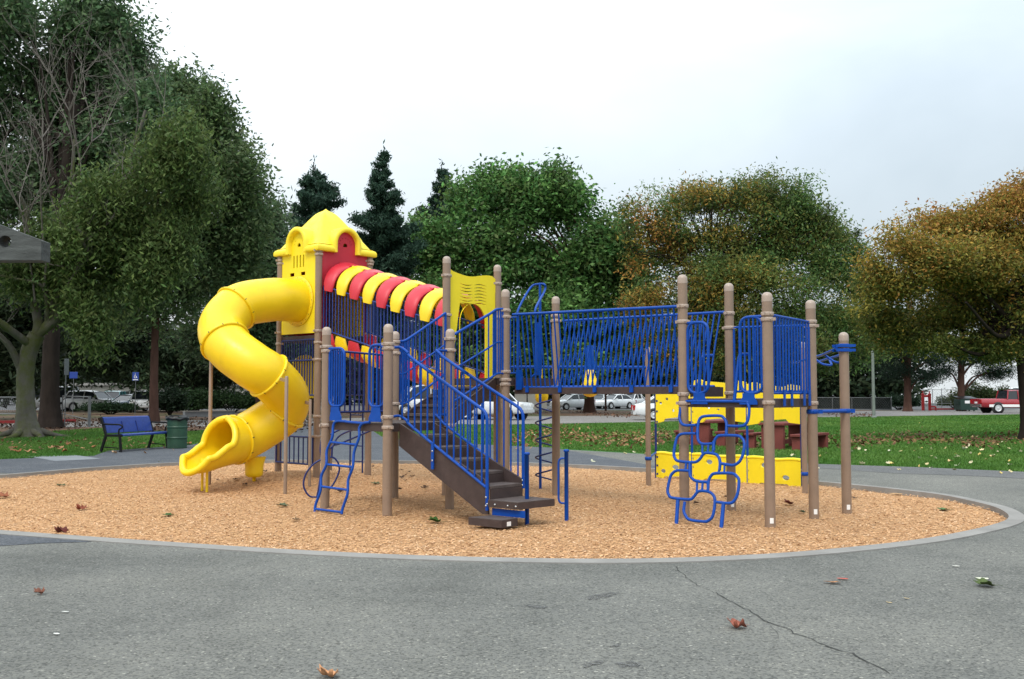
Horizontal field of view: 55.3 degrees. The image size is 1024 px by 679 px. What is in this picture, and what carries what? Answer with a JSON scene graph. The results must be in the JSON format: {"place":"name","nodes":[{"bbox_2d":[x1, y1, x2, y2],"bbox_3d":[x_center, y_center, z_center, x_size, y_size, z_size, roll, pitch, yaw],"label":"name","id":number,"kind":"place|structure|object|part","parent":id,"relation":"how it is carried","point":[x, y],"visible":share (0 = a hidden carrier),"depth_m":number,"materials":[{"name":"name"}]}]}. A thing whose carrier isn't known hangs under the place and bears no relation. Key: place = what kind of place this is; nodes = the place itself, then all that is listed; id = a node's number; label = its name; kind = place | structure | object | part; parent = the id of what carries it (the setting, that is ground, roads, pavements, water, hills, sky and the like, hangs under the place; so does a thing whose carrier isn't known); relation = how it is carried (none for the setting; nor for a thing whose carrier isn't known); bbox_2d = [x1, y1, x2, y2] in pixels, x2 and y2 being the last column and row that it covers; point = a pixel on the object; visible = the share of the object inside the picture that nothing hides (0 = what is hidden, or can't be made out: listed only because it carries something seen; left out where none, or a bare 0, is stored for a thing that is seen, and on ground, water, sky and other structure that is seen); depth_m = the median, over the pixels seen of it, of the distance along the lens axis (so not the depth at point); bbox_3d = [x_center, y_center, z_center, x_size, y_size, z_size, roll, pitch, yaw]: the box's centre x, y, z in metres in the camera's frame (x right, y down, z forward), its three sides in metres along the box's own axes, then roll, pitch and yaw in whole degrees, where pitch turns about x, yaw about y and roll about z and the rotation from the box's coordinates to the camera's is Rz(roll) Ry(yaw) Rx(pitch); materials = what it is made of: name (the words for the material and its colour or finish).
{"place":"outdoors","nodes":[
{"label":"outdoors","id":0,"kind":"place"},
{"bbox_2d":[0,224,49,262],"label":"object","id":1,"kind":"structure","parent":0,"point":[23,248],"depth_m":6.98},
{"bbox_2d":[0,424,654,472],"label":"new asphalt path","id":2,"kind":"structure","parent":0,"point":[139,456],"depth_m":24.00,"materials":[{"name":"grey asphalt"}]},
{"bbox_2d":[29,455,98,460],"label":"concrete slab","id":3,"kind":"structure","parent":2,"relation":"on","point":[62,458],"depth_m":23.20,"materials":[{"name":"grey concrete"}]},
{"bbox_2d":[100,415,166,451],"bbox_3d":[-10.322,2.574,26.800,0.721,0.937,2.050,-1,-3,16],"label":"park bench","id":4,"kind":"object","parent":2,"relation":"on","point":[119,424],"visible":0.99,"depth_m":26.71,"materials":[{"name":"blue metal"}]},
{"bbox_2d":[165,415,189,448],"bbox_3d":[-9.473,2.611,27.654,0.664,0.930,0.654,0,-3,0],"label":"trash barrel","id":5,"kind":"object","parent":2,"relation":"on","point":[177,437],"visible":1,"depth_m":27.42,"materials":[{"name":"green metal"}]},
{"bbox_2d":[3,409,1019,426],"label":"park road","id":6,"kind":"structure","parent":0,"point":[572,419],"depth_m":62.64,"materials":[{"name":"grey asphalt"}]},
{"bbox_2d":[0,419,75,423],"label":"red kerb","id":7,"kind":"structure","parent":6,"relation":"on","point":[8,421],"depth_m":50.60,"materials":[{"name":"red concrete"}]},
{"bbox_2d":[462,394,534,419],"bbox_3d":[-1.171,3.870,57.875,4.820,1.871,2.200,-2,-4,30],"label":"parked suv","id":8,"kind":"object","parent":6,"relation":"on","point":[527,407],"visible":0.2,"depth_m":56.98,"materials":[{"name":"white paint"}]},
{"bbox_3d":[-1.652,3.375,58.180,3.510,0.730,1.760,-2,-4,30],"label":"window","id":9,"kind":"part","parent":8,"relation":"part of","materials":[{"name":"grey glass"}]},
{"bbox_2d":[631,396,709,419],"bbox_3d":[9.343,3.969,56.868,4.720,1.538,2.080,0,-3,2],"label":"parked car","id":10,"kind":"object","parent":6,"relation":"on","point":[637,408],"visible":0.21,"depth_m":56.14,"materials":[{"name":"white paint"}]},
{"bbox_2d":[921,391,936,410],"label":"standpipe","id":11,"kind":"object","parent":6,"relation":"on","point":[923,401],"visible":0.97,"depth_m":87.73,"materials":[{"name":"red metal"}]},
{"bbox_2d":[953,396,977,410],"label":"dumpster","id":12,"kind":"object","parent":6,"relation":"on","point":[962,403],"visible":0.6,"depth_m":83.84,"materials":[{"name":"green metal"}]},
{"bbox_2d":[970,390,1019,412],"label":"parked pickup truck","id":13,"kind":"object","parent":6,"relation":"on","point":[1001,401],"visible":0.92,"depth_m":75.95,"materials":[{"name":"red paint"}]},
{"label":"window","id":14,"kind":"part","parent":13,"relation":"part of","materials":[{"name":"grey glass"}]},
{"bbox_2d":[0,449,1023,678],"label":"asphalt","id":15,"kind":"structure","parent":0,"point":[146,612],"depth_m":6.89,"materials":[{"name":"grey asphalt"}]},
{"bbox_2d":[34,587,44,593],"bbox_3d":[-3.660,1.944,7.565,0.092,0.048,0.095,0,-3,0],"label":"fallen leaf","id":16,"kind":"object","parent":15,"relation":"on","point":[38,590],"visible":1,"depth_m":7.58,"materials":[{"name":"red plant"}]},
{"bbox_2d":[0,534,88,545],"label":"new asphalt wedge","id":17,"kind":"object","parent":15,"relation":"in","point":[11,540],"visible":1,"depth_m":10.33,"materials":[{"name":"grey asphalt"}]},
{"bbox_2d":[317,664,339,676],"bbox_3d":[-1.010,1.815,5.380,0.119,0.066,0.149,0,-3,0],"label":"fallen leaf","id":18,"kind":"object","parent":15,"relation":"on","point":[330,672],"visible":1,"depth_m":5.34,"materials":[{"name":"plant"}]},
{"bbox_2d":[587,592,618,599],"bbox_3d":[0.701,1.970,7.530,0.365,0.001,0.140,3,-4,-43],"label":"asphalt pit","id":19,"kind":"object","parent":15,"relation":"on","point":[600,595],"visible":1,"depth_m":7.52,"materials":[{"name":"grey asphalt"}]},
{"bbox_2d":[614,661,640,667],"bbox_3d":[0.671,1.865,5.609,0.163,0.001,0.134,2,-4,-27],"label":"asphalt pit","id":20,"kind":"object","parent":15,"relation":"on","point":[630,665],"visible":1,"depth_m":5.61,"materials":[{"name":"grey asphalt"}]},
{"bbox_2d":[727,618,746,627],"bbox_3d":[1.510,1.872,6.486,0.165,0.073,0.133,0,-3,0],"label":"fallen leaf","id":21,"kind":"object","parent":15,"relation":"on","point":[735,623],"visible":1,"depth_m":6.45,"materials":[{"name":"red plant"}]},
{"bbox_2d":[716,592,888,672],"bbox_3d":[1.822,1.915,6.531,0.115,0.001,2.275,1,-3,-14],"label":"asphalt crack","id":22,"kind":"object","parent":15,"relation":"on","point":[801,635],"visible":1,"depth_m":6.31,"materials":[{"name":"black asphalt"}]},
{"bbox_2d":[972,577,1002,585],"bbox_3d":[3.825,1.956,7.880,0.200,0.058,0.167,-3,-4,41],"label":"fallen leaf","id":23,"kind":"object","parent":15,"relation":"on","point":[982,580],"visible":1,"depth_m":7.90,"materials":[{"name":"green plant"}]},
{"bbox_2d":[0,394,1023,471],"bbox_3d":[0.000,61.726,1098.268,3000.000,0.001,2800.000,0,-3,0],"label":"lawn ground","id":24,"kind":"structure","parent":0,"point":[720,449],"depth_m":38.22,"materials":[{"name":"green plant"}]},
{"bbox_2d":[0,386,15,404],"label":"background tree","id":25,"kind":"object","parent":24,"relation":"on","point":[13,401],"visible":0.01,"depth_m":126.95,"materials":[{"name":"green plant"}]},
{"bbox_2d":[14,357,128,396],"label":"background tree","id":26,"kind":"object","parent":24,"relation":"on","point":[89,380],"visible":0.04,"depth_m":125.97,"materials":[{"name":"green plant"}]},
{"bbox_2d":[0,3,247,438],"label":"pale barked tree","id":27,"kind":"object","parent":24,"relation":"on","point":[122,241],"visible":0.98,"depth_m":34.24,"materials":[{"name":"green plant"}]},
{"bbox_2d":[321,354,411,404],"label":"background tree","id":28,"kind":"object","parent":24,"relation":"on","point":[347,400],"visible":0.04,"depth_m":125.94,"materials":[{"name":"green plant"}]},
{"bbox_2d":[353,316,464,401],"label":"background tree","id":29,"kind":"object","parent":24,"relation":"on","point":[407,382],"visible":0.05,"depth_m":128.32,"materials":[{"name":"green plant"}]},
{"bbox_2d":[410,323,512,384],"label":"background tree","id":30,"kind":"object","parent":24,"relation":"on","point":[466,363],"visible":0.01,"depth_m":131.72,"materials":[{"name":"green plant"}]},
{"bbox_2d":[0,410,1002,431],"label":"dirt strip","id":31,"kind":"object","parent":24,"relation":"on","point":[162,414],"visible":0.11,"depth_m":71.67,"materials":[{"name":"brown soil"}]},
{"bbox_2d":[0,397,15,413],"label":"pipe fence","id":32,"kind":"object","parent":31,"relation":"on","point":[7,405],"visible":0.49,"depth_m":46.02,"materials":[{"name":"metal"}]},
{"bbox_2d":[0,279,77,407],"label":"dark evergreen tree","id":33,"kind":"object","parent":31,"relation":"on","point":[20,324],"visible":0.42,"depth_m":56.43,"materials":[{"name":"green plant"}]},
{"bbox_2d":[15,386,78,410],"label":"parked van","id":34,"kind":"object","parent":31,"relation":"on","point":[61,394],"visible":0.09,"depth_m":85.25,"materials":[{"name":"white paint"}]},
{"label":"window","id":35,"kind":"part","parent":34,"relation":"part of","materials":[{"name":"black glass"}]},
{"bbox_2d":[64,359,68,424],"bbox_3d":[-20.482,2.505,44.846,0.080,3.242,0.220,-2,-4,38],"label":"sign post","id":36,"kind":"object","parent":31,"relation":"on","point":[66,366],"visible":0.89,"depth_m":44.85,"materials":[{"name":"grey metal"}]},
{"bbox_2d":[69,372,77,414],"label":"parking sign","id":37,"kind":"object","parent":31,"relation":"on","point":[73,375],"visible":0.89,"depth_m":71.49,"materials":[{"name":"blue metal"}]},
{"bbox_2d":[62,395,90,426],"bbox_3d":[-23.342,3.774,52.091,0.130,1.560,14.878,2,-4,-29],"label":"pipe fence","id":38,"kind":"object","parent":31,"relation":"on","point":[89,411],"visible":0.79,"depth_m":45.65,"materials":[{"name":"grey metal"}]},
{"bbox_2d":[63,390,114,411],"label":"parked suv","id":39,"kind":"object","parent":31,"relation":"on","point":[71,402],"visible":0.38,"depth_m":83.23,"materials":[{"name":"white paint"}]},
{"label":"window","id":40,"kind":"part","parent":39,"relation":"part of","materials":[{"name":"black glass"}]},
{"bbox_2d":[0,0,191,428],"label":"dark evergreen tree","id":41,"kind":"object","parent":31,"relation":"on","point":[110,17],"visible":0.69,"depth_m":45.15,"materials":[{"name":"green plant"}]},
{"bbox_2d":[73,398,142,413],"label":"shrub","id":42,"kind":"object","parent":31,"relation":"on","point":[108,406],"visible":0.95,"depth_m":71.32,"materials":[{"name":"green plant"}]},
{"bbox_2d":[104,390,125,398],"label":"parked suv","id":43,"kind":"object","parent":31,"relation":"on","point":[113,394],"visible":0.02,"depth_m":89.24,"materials":[{"name":"white paint"}]},
{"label":"window","id":44,"kind":"part","parent":43,"relation":"part of","materials":[{"name":"grey glass"}]},
{"bbox_2d":[1,267,243,410],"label":"dark evergreen tree","id":45,"kind":"object","parent":31,"relation":"on","point":[117,372],"visible":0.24,"depth_m":78.35,"materials":[{"name":"green plant"}]},
{"bbox_2d":[106,394,147,411],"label":"parked car","id":46,"kind":"object","parent":31,"relation":"on","point":[122,399],"visible":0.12,"depth_m":83.18,"materials":[{"name":"white paint"}]},
{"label":"window","id":47,"kind":"part","parent":46,"relation":"part of","materials":[{"name":"grey glass"}]},
{"bbox_2d":[132,372,138,406],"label":"parking sign","id":48,"kind":"object","parent":31,"relation":"on","point":[135,376],"visible":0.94,"depth_m":70.53,"materials":[{"name":"blue metal"}]},
{"bbox_2d":[128,390,148,412],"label":"parked suv","id":49,"kind":"object","parent":31,"relation":"on","point":[140,400],"visible":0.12,"depth_m":78.39,"materials":[{"name":"white paint"}]},
{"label":"window","id":50,"kind":"part","parent":49,"relation":"part of","materials":[{"name":"black glass"}]},
{"bbox_2d":[140,381,193,414],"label":"shrub","id":51,"kind":"object","parent":31,"relation":"on","point":[171,400],"visible":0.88,"depth_m":69.49,"materials":[{"name":"green plant"}]},
{"bbox_2d":[92,43,291,421],"bbox_3d":[-18.309,-5.885,54.701,11.579,21.533,9.290,0,-3,0],"label":"dark evergreen tree","id":52,"kind":"object","parent":31,"relation":"on","point":[239,253],"visible":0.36,"depth_m":53.82,"materials":[{"name":"green plant"}]},
{"bbox_2d":[181,385,220,410],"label":"shrub","id":53,"kind":"object","parent":31,"relation":"on","point":[199,398],"visible":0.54,"depth_m":75.24,"materials":[{"name":"green plant"}]},
{"bbox_2d":[183,410,234,416],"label":"planter wall","id":54,"kind":"structure","parent":31,"relation":"on","point":[205,413],"depth_m":64.51,"materials":[{"name":"concrete"}]},
{"bbox_2d":[205,384,255,411],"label":"shrub","id":55,"kind":"object","parent":31,"relation":"on","point":[237,400],"visible":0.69,"depth_m":77.28,"materials":[{"name":"green plant"}]},
{"bbox_2d":[163,184,311,402],"bbox_3d":[-16.512,-2.473,61.089,9.901,15.826,8.359,2,-4,-33],"label":"dark evergreen tree","id":56,"kind":"object","parent":31,"relation":"on","point":[264,333],"visible":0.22,"depth_m":59.93,"materials":[{"name":"green plant"}]},
{"bbox_2d":[284,155,349,413],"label":"pine tree","id":57,"kind":"object","parent":31,"relation":"on","point":[316,193],"visible":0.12,"depth_m":73.67,"materials":[{"name":"green plant"}]},
{"bbox_2d":[346,140,428,414],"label":"pine tree","id":58,"kind":"object","parent":31,"relation":"on","point":[384,239],"visible":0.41,"depth_m":71.64,"materials":[{"name":"green plant"}]},
{"bbox_2d":[399,385,432,414],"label":"parked van","id":59,"kind":"object","parent":31,"relation":"on","point":[411,403],"visible":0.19,"depth_m":68.76,"materials":[{"name":"white paint"}]},
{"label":"window","id":60,"kind":"part","parent":59,"relation":"part of","materials":[{"name":"grey glass"}]},
{"bbox_2d":[411,158,468,323],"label":"pine tree","id":61,"kind":"object","parent":31,"relation":"on","point":[440,173],"visible":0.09,"depth_m":88.40,"materials":[{"name":"green plant"}]},
{"bbox_2d":[399,147,670,412],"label":"broadleaf tree","id":62,"kind":"object","parent":31,"relation":"on","point":[577,271],"visible":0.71,"depth_m":76.79,"materials":[{"name":"green plant"}]},
{"bbox_2d":[605,394,606,410],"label":"timber post","id":63,"kind":"object","parent":31,"relation":"on","point":[605,402],"visible":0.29,"depth_m":85.74,"materials":[{"name":"wood"}]},
{"bbox_2d":[597,156,907,383],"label":"thin twigged tree","id":64,"kind":"object","parent":31,"relation":"on","point":[786,234],"visible":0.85,"depth_m":70.10,"materials":[{"name":"green plant"}]},
{"bbox_2d":[817,397,891,410],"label":"pipe fence","id":65,"kind":"object","parent":31,"relation":"on","point":[865,403],"visible":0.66,"depth_m":88.65,"materials":[{"name":"grey metal"}]},
{"bbox_2d":[879,391,920,409],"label":"shrub","id":66,"kind":"object","parent":31,"relation":"on","point":[897,400],"visible":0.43,"depth_m":91.54,"materials":[{"name":"green plant"}]},
{"bbox_2d":[855,302,957,410],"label":"tree","id":67,"kind":"object","parent":31,"relation":"on","point":[905,372],"visible":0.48,"depth_m":83.53,"materials":[{"name":"green plant"}]},
{"bbox_2d":[923,389,956,405],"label":"pipe fence","id":68,"kind":"object","parent":31,"relation":"on","point":[932,403],"visible":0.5,"depth_m":95.37,"materials":[{"name":"grey metal"}]},
{"bbox_2d":[935,395,953,407],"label":"shrub","id":69,"kind":"object","parent":31,"relation":"on","point":[943,401],"visible":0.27,"depth_m":99.86,"materials":[{"name":"green plant"}]},
{"bbox_2d":[925,324,1017,410],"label":"tree","id":70,"kind":"object","parent":31,"relation":"on","point":[997,372],"visible":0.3,"depth_m":85.73,"materials":[{"name":"green plant"}]},
{"bbox_2d":[943,380,1012,407],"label":"shrub","id":71,"kind":"object","parent":31,"relation":"on","point":[979,391],"visible":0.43,"depth_m":90.57,"materials":[{"name":"green plant"}]},
{"bbox_2d":[0,462,1006,558],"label":"wood chip bed","id":72,"kind":"object","parent":24,"relation":"on","point":[277,476],"visible":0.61,"depth_m":12.92,"materials":[{"name":"brown wood"}]},
{"bbox_2d":[0,491,9,496],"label":"fallen leaf","id":73,"kind":"object","parent":72,"relation":"on","point":[3,494],"visible":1,"depth_m":14.93,"materials":[{"name":"brown plant"}]},
{"bbox_2d":[54,526,72,532],"bbox_3d":[-4.948,2.080,10.748,0.184,0.094,0.152,-2,-4,33],"label":"fallen leaf","id":74,"kind":"object","parent":72,"relation":"on","point":[58,529],"visible":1,"depth_m":10.75,"materials":[{"name":"red plant"}]},
{"bbox_2d":[75,504,87,509],"bbox_3d":[-5.900,2.284,13.396,0.166,0.090,0.189,2,-4,-36],"label":"fallen leaf","id":75,"kind":"object","parent":72,"relation":"on","point":[78,507],"visible":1,"depth_m":13.39,"materials":[{"name":"brown plant"}]},
{"bbox_2d":[427,516,445,521],"bbox_3d":[-0.941,2.224,12.059,0.225,0.064,0.198,-2,-4,27],"label":"fallen leaf","id":76,"kind":"object","parent":72,"relation":"on","point":[435,518],"visible":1,"depth_m":12.07,"materials":[{"name":"green plant"}]},
{"bbox_2d":[179,209,855,527],"bbox_3d":[-0.237,-0.056,15.532,10.476,5.250,8.145,0,-3,0],"label":"play structure","id":77,"kind":"object","parent":72,"relation":"on","point":[319,292],"visible":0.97,"depth_m":14.68,"materials":[{"name":"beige metal"}]},
{"bbox_2d":[455,342,562,401],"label":"background tree","id":78,"kind":"object","parent":24,"relation":"on","point":[511,388],"visible":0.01,"depth_m":128.22,"materials":[{"name":"green plant"}]},
{"bbox_2d":[0,395,1019,409],"bbox_3d":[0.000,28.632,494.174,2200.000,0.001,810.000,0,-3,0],"label":"car park","id":79,"kind":"structure","parent":24,"relation":"on","point":[918,407],"depth_m":99.21,"materials":[{"name":"grey asphalt"}]},
{"bbox_2d":[66,383,249,405],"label":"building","id":80,"kind":"structure","parent":79,"relation":"on","point":[105,388],"depth_m":117.85,"materials":[{"name":"concrete"}]},
{"bbox_2d":[513,390,546,408],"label":"utility building","id":81,"kind":"structure","parent":79,"relation":"on","point":[523,398],"depth_m":95.42,"materials":[{"name":"concrete"}]},
{"bbox_2d":[530,396,538,408],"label":"door","id":82,"kind":"structure","parent":81,"relation":"in","point":[532,398],"depth_m":95.38,"materials":[{"name":"white"}]},
{"bbox_2d":[550,394,594,409],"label":"parked car","id":83,"kind":"object","parent":79,"relation":"on","point":[568,401],"visible":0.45,"depth_m":91.10,"materials":[{"name":"white paint"}]},
{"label":"window","id":84,"kind":"part","parent":83,"relation":"part of","materials":[{"name":"grey glass"}]},
{"bbox_2d":[594,394,607,408],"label":"parked car","id":85,"kind":"object","parent":79,"relation":"on","point":[597,397],"visible":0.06,"depth_m":99.12,"materials":[{"name":"silver metal"}]},
{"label":"window","id":86,"kind":"part","parent":85,"relation":"part of","materials":[{"name":"grey glass"}]},
{"bbox_2d":[595,394,636,408],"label":"parked car","id":87,"kind":"object","parent":79,"relation":"on","point":[617,401],"visible":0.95,"depth_m":97.25,"materials":[{"name":"white paint"}]},
{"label":"window","id":88,"kind":"part","parent":87,"relation":"part of","materials":[{"name":"grey glass"}]},
{"bbox_2d":[620,394,644,407],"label":"parked car","id":89,"kind":"object","parent":79,"relation":"on","point":[639,398],"visible":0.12,"depth_m":100.64,"materials":[{"name":"white paint"}]},
{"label":"window","id":90,"kind":"part","parent":89,"relation":"part of","materials":[{"name":"grey glass"}]},
{"bbox_2d":[931,408,953,409],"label":"red kerb","id":91,"kind":"structure","parent":79,"relation":"on","point":[943,408],"depth_m":91.49,"materials":[{"name":"red concrete"}]},
{"bbox_2d":[0,460,1023,563],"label":"kerb","id":92,"kind":"structure","parent":24,"relation":"on","point":[1014,517],"depth_m":10.10,"materials":[{"name":"concrete"}]},
{"bbox_2d":[0,408,1023,452],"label":"leaf litter","id":93,"kind":"object","parent":24,"relation":"on","point":[639,439],"visible":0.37,"depth_m":33.99,"materials":[{"name":"brown plant"}]},
{"bbox_2d":[510,331,653,403],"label":"background tree","id":94,"kind":"object","parent":24,"relation":"on","point":[599,380],"visible":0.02,"depth_m":127.25,"materials":[{"name":"green plant"}]},
{"bbox_2d":[603,321,668,396],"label":"background tree","id":95,"kind":"object","parent":24,"relation":"on","point":[642,381],"visible":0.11,"depth_m":130.49,"materials":[{"name":"green plant"}]},
{"bbox_2d":[631,318,743,395],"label":"background tree","id":96,"kind":"object","parent":24,"relation":"on","point":[675,377],"visible":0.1,"depth_m":128.65,"materials":[{"name":"green plant"}]},
{"bbox_2d":[674,419,753,446],"bbox_3d":[6.192,2.846,29.946,1.700,0.753,1.950,-3,-4,41],"label":"picnic table","id":97,"kind":"object","parent":24,"relation":"on","point":[705,433],"visible":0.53,"depth_m":29.25,"materials":[{"name":"red paint"}]},
{"bbox_2d":[702,295,825,395],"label":"background tree","id":98,"kind":"object","parent":24,"relation":"on","point":[759,373],"visible":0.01,"depth_m":127.67,"materials":[{"name":"green plant"}]},
{"bbox_2d":[744,421,828,449],"bbox_3d":[7.829,2.731,27.859,1.700,0.753,1.950,-3,-4,41],"label":"picnic table","id":99,"kind":"object","parent":24,"relation":"on","point":[792,440],"visible":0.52,"depth_m":27.39,"materials":[{"name":"red paint"}]},
{"bbox_2d":[775,302,876,396],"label":"background tree","id":100,"kind":"object","parent":24,"relation":"on","point":[821,372],"depth_m":130.48,"materials":[{"name":"green plant"}]},
{"bbox_2d":[707,460,1023,477],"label":"new asphalt strip","id":101,"kind":"object","parent":24,"relation":"on","point":[947,471],"visible":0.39,"depth_m":19.66,"materials":[{"name":"grey asphalt"}]},
{"bbox_2d":[871,351,876,417],"bbox_3d":[23.175,2.912,62.710,0.340,4.384,0.340,0,-3,0],"label":"street pole","id":102,"kind":"object","parent":24,"relation":"on","point":[873,389],"visible":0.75,"depth_m":62.63,"materials":[{"name":"grey metal"}]},
{"bbox_2d":[817,299,936,402],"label":"background tree","id":103,"kind":"object","parent":24,"relation":"on","point":[861,385],"visible":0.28,"depth_m":126.72,"materials":[{"name":"green plant"}]},
{"bbox_2d":[830,167,1023,440],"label":"autumn tree","id":104,"kind":"object","parent":24,"relation":"on","point":[968,266],"visible":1,"depth_m":32.04,"materials":[{"name":"orange plant"}]},
{"bbox_2d":[3,0,1023,369],"label":"sky","id":105,"kind":"structure","parent":0,"point":[897,102],"materials":[{"name":"white"}]},
{"bbox_2d":[858,323,1017,402],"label":"building","id":106,"kind":"structure","parent":0,"point":[1013,382],"depth_m":149.86,"materials":[{"name":"concrete"}]}
]}

